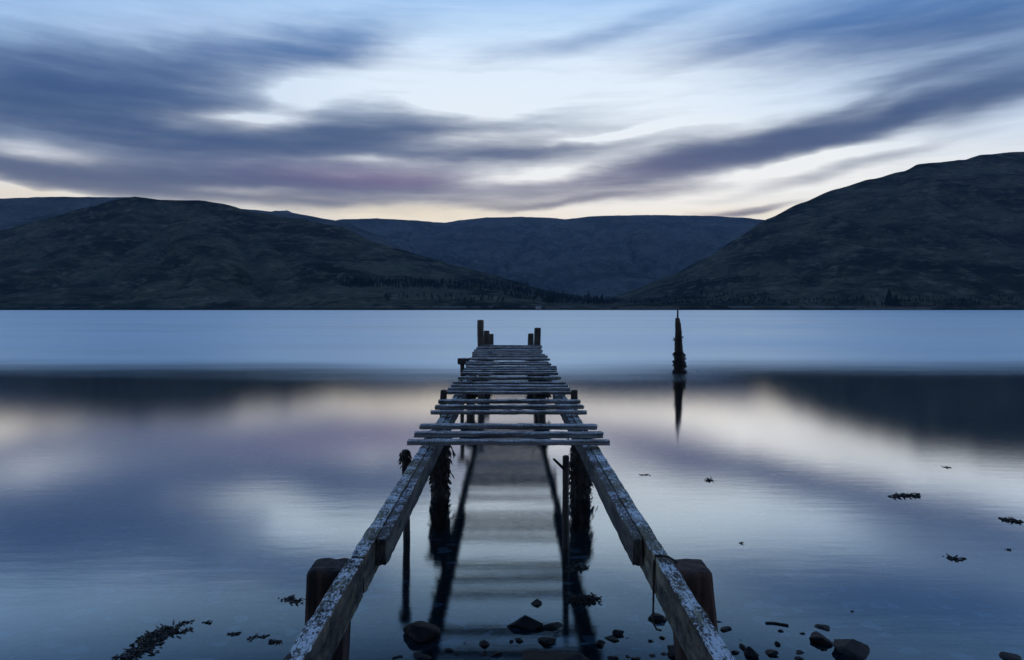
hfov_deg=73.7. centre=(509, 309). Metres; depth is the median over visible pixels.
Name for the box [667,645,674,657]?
rock
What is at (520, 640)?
rock
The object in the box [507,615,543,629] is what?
rock
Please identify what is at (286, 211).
hill
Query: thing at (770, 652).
rock
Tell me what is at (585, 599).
seaweed clump
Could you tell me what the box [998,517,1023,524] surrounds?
seaweed clump
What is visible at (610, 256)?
hill
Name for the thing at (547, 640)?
rock
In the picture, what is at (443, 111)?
sky
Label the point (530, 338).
timber pile
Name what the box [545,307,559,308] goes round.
sea wall
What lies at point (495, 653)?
rock
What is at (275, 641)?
seaweed clump
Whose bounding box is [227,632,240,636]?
seaweed clump
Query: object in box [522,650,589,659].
rock
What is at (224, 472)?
water
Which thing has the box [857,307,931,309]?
sea wall
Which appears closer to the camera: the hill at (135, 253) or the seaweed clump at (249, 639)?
the seaweed clump at (249, 639)
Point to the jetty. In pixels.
(681, 589)
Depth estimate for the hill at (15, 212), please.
4117.00 m
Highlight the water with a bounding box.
[0,310,1023,659]
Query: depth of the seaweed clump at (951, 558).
4.86 m
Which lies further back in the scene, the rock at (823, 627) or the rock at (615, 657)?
the rock at (823, 627)
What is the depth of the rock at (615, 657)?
3.47 m
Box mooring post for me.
[672,308,686,373]
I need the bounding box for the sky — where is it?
[0,0,1023,222]
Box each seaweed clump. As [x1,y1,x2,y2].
[111,619,182,659]
[175,620,194,625]
[179,627,192,633]
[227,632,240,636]
[247,633,257,641]
[268,638,281,644]
[278,594,302,604]
[562,562,589,572]
[566,592,601,604]
[888,492,920,498]
[943,554,966,560]
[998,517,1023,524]
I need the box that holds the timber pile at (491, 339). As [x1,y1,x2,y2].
[490,334,493,344]
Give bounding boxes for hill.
[0,197,409,251]
[0,197,692,309]
[271,210,296,213]
[336,215,763,298]
[609,152,1023,309]
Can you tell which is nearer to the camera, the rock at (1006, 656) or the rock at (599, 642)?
the rock at (1006, 656)
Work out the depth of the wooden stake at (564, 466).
5.05 m
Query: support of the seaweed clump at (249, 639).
on the water
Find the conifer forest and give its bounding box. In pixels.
[339,275,627,303]
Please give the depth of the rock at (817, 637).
3.64 m
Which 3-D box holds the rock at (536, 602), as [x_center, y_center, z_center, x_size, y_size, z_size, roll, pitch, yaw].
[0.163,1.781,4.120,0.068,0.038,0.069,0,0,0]
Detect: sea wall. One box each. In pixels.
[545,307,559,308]
[618,307,678,309]
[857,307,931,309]
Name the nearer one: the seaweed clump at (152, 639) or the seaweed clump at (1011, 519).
the seaweed clump at (152, 639)
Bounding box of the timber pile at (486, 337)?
[484,331,489,344]
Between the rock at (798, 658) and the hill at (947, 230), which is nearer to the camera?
the rock at (798, 658)
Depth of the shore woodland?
1328.70 m
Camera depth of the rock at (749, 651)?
3.49 m
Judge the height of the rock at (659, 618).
0.056 m
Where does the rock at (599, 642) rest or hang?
on the water
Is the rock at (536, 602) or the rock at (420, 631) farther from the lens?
the rock at (536, 602)
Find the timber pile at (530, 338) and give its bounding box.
[528,333,533,344]
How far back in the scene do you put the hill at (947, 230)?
1907.28 m
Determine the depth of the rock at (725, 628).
3.79 m
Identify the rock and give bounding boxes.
[392,655,402,659]
[403,621,439,642]
[413,652,431,659]
[445,648,453,651]
[479,640,489,646]
[490,651,501,655]
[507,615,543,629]
[515,638,523,642]
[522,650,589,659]
[531,599,541,605]
[538,637,555,644]
[543,622,562,628]
[594,639,604,645]
[605,635,618,640]
[607,655,618,659]
[612,629,623,635]
[648,612,666,622]
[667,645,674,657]
[720,626,731,631]
[744,646,758,658]
[765,649,778,655]
[794,656,803,659]
[809,631,831,645]
[814,624,829,630]
[832,639,869,659]
[999,651,1020,659]
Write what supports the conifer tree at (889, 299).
on the hill at (947, 230)
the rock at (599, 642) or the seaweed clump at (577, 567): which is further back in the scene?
the seaweed clump at (577, 567)
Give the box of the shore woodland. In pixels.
[628,276,1023,305]
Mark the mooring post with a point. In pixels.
(679, 363)
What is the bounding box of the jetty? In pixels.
[283,320,735,659]
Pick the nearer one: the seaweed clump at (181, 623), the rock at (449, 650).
the rock at (449, 650)
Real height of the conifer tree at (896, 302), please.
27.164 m
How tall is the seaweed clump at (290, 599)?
0.026 m
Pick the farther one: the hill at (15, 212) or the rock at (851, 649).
the hill at (15, 212)
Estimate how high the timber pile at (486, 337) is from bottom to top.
2.805 m
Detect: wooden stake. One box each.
[398,449,411,538]
[553,455,568,549]
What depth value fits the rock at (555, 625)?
3.81 m
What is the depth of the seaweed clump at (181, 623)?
3.86 m
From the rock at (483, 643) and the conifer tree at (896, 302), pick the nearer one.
the rock at (483, 643)
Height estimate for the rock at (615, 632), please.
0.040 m
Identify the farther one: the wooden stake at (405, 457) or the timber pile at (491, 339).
the timber pile at (491, 339)
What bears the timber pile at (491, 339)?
in the water
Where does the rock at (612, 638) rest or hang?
on the water
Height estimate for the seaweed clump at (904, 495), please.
0.050 m
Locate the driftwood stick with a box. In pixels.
[765,622,788,625]
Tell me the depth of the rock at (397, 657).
3.48 m
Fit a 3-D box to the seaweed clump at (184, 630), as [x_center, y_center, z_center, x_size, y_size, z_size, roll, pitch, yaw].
[-1.784,1.779,3.776,0.078,0.022,0.069,0,0,-43]
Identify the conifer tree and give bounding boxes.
[884,289,894,305]
[893,294,899,305]
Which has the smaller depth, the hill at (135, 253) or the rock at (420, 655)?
the rock at (420, 655)
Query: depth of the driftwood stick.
3.86 m
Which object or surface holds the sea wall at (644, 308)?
on the hill at (135, 253)

